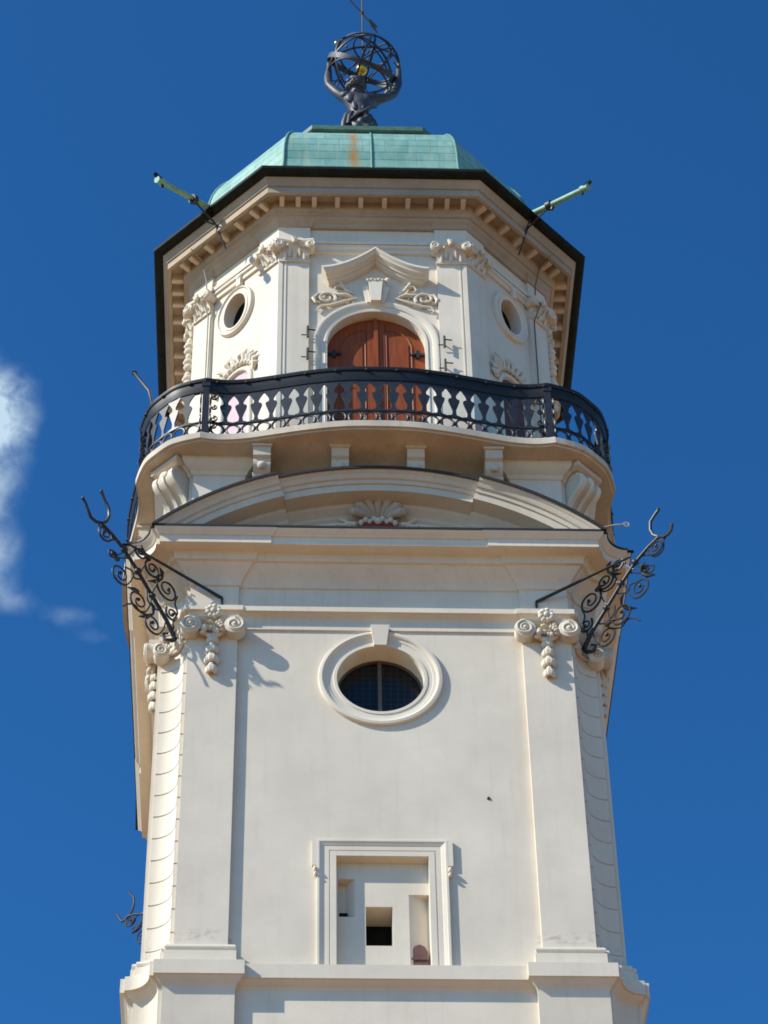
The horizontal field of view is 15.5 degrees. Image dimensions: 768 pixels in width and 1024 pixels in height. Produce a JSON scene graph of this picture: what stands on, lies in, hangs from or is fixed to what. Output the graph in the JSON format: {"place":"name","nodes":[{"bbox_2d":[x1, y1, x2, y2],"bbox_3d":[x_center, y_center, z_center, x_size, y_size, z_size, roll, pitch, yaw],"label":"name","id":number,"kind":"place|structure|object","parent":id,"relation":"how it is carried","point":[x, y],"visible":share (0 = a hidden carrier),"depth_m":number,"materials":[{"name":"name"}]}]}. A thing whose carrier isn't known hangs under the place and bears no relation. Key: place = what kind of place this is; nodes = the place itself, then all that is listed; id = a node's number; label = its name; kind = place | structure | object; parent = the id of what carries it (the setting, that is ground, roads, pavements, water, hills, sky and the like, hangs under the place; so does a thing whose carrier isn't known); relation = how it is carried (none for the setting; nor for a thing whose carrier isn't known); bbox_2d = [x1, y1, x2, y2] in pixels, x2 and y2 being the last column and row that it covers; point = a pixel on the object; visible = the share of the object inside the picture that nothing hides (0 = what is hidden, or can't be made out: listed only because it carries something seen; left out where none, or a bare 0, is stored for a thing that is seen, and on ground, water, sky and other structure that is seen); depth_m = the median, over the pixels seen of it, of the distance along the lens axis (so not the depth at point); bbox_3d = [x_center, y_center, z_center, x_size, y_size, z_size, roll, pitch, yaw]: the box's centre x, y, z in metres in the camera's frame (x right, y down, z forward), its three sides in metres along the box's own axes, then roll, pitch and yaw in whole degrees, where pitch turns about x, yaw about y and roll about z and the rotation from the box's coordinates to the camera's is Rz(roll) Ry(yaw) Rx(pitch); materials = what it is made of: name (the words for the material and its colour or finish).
{"place":"outdoors","nodes":[
{"label":"outdoors","id":0,"kind":"place"},
{"bbox_2d":[0,0,767,1023],"label":"sky","id":1,"kind":"structure","parent":0,"point":[662,105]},
{"bbox_2d":[604,522,629,527],"bbox_3d":[4.008,0.393,49.571,0.642,0.627,0.038,1,-45,-2],"label":"iron hook","id":2,"kind":"object","parent":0,"point":[623,524],"visible":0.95,"depth_m":49.72,"materials":[{"name":"grey metal"}]},
{"label":"ground","id":3,"kind":"structure","parent":0,"visible":0},
{"bbox_2d":[120,125,649,1023],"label":"observatory tower","id":4,"kind":"structure","parent":3,"relation":"on","point":[372,703],"depth_m":48.23,"materials":[{"name":"beige paint"}]},
{"bbox_2d":[115,891,142,944],"bbox_3d":[-4.460,7.679,53.357,1.886,1.972,0.209,-31,-52,26],"label":"iron bracket","id":5,"kind":"object","parent":4,"relation":"attached to","point":[129,916],"visible":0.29,"depth_m":53.71,"materials":[{"name":"grey metal"}]},
{"bbox_2d":[81,490,222,642],"bbox_3d":[-4.119,0.969,48.394,2.793,2.465,0.720,22,-50,-21],"label":"iron bracket","id":6,"kind":"object","parent":4,"relation":"attached to","point":[138,571],"visible":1,"depth_m":48.28,"materials":[{"name":"black metal"}]},
{"bbox_2d":[153,172,226,248],"bbox_3d":[-3.878,-6.091,56.319,2.003,1.009,0.273,35,-55,-30],"label":"waterspout","id":7,"kind":"object","parent":4,"relation":"attached to","point":[193,199],"visible":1,"depth_m":56.40,"materials":[{"name":"paint"}]},
{"bbox_2d":[217,274,254,337],"bbox_3d":[-2.872,-4.027,55.739,1.000,1.659,0.341,-34,-54,28],"label":"oval window frame","id":8,"kind":"structure","parent":4,"relation":"in","point":[243,313],"depth_m":55.69,"materials":[{"name":"paint"}]},
{"bbox_2d":[224,373,247,433],"bbox_3d":[-2.771,-1.410,52.996,0.630,3.375,0.040,-34,-54,28],"label":"side door","id":9,"kind":"structure","parent":4,"relation":"in","point":[233,416],"depth_m":53.47,"materials":[{"name":"white paint"}]},
{"bbox_2d":[327,320,374,420],"bbox_3d":[-0.611,-2.178,52.986,0.928,4.380,0.118,1,-45,-2],"label":"door leaf","id":10,"kind":"structure","parent":4,"relation":"in","point":[352,345],"depth_m":53.78,"materials":[{"name":"brown wood"}]},
{"bbox_2d":[324,57,401,125],"bbox_3d":[-0.462,-8.944,64.163,1.810,5.166,1.200,1,-45,-2],"label":"bronze statue","id":11,"kind":"object","parent":4,"relation":"on","point":[357,100],"visible":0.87,"depth_m":64.51,"materials":[{"name":"grey metal"}]},
{"bbox_2d":[325,32,400,106],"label":"armillary globe","id":12,"kind":"object","parent":11,"relation":"attached to","point":[364,66],"visible":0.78,"depth_m":65.57,"materials":[{"name":"paint"}]},
{"bbox_2d":[350,0,377,52],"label":"weather vane","id":13,"kind":"object","parent":12,"relation":"attached to","point":[373,25],"visible":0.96,"depth_m":67.62,"materials":[{"name":"black metal"}]},
{"bbox_2d":[126,366,614,542],"bbox_3d":[-0.260,1.229,54.221,9.415,1.450,9.556,1,-45,-2],"label":"balcony railing","id":14,"kind":"object","parent":4,"relation":"on","point":[362,378],"visible":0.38,"depth_m":51.30,"materials":[{"name":"black metal"}]},
{"bbox_2d":[131,370,152,402],"bbox_3d":[-4.437,-2.208,52.693,0.608,1.455,0.247,-26,-50,23],"label":"iron spike","id":15,"kind":"object","parent":14,"relation":"attached to","point":[135,373],"visible":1,"depth_m":52.96,"materials":[{"name":"grey metal"}]},
{"bbox_2d":[378,320,426,422],"bbox_3d":[0.341,-2.165,53.017,0.928,4.380,0.118,1,-45,-2],"label":"door leaf","id":16,"kind":"structure","parent":4,"relation":"in","point":[398,346],"depth_m":53.82,"materials":[{"name":"brown wood"}]},
{"bbox_2d":[492,286,527,343],"bbox_3d":[2.433,-3.921,55.949,0.341,1.659,1.000,-34,-54,28],"label":"oval window frame","id":17,"kind":"structure","parent":4,"relation":"in","point":[511,298],"depth_m":55.88,"materials":[{"name":"paint"}]},
{"bbox_2d":[502,380,525,437],"bbox_3d":[2.462,-1.289,53.218,0.040,3.375,0.630,-34,-54,28],"label":"side door","id":18,"kind":"structure","parent":4,"relation":"in","point":[520,418],"depth_m":53.72,"materials":[{"name":"grey paint"}]},
{"bbox_2d":[518,179,591,254],"bbox_3d":[3.379,-6.014,56.537,0.273,1.009,2.003,35,-55,-30],"label":"waterspout","id":19,"kind":"object","parent":4,"relation":"attached to","point":[549,205],"visible":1,"depth_m":56.65,"materials":[{"name":"paint"}]},
{"bbox_2d":[535,508,672,653],"bbox_3d":[3.913,1.260,48.551,2.638,2.355,0.712,-19,-48,17],"label":"iron bracket","id":20,"kind":"object","parent":4,"relation":"attached to","point":[614,573],"visible":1,"depth_m":48.44,"materials":[{"name":"black metal"}]}
]}

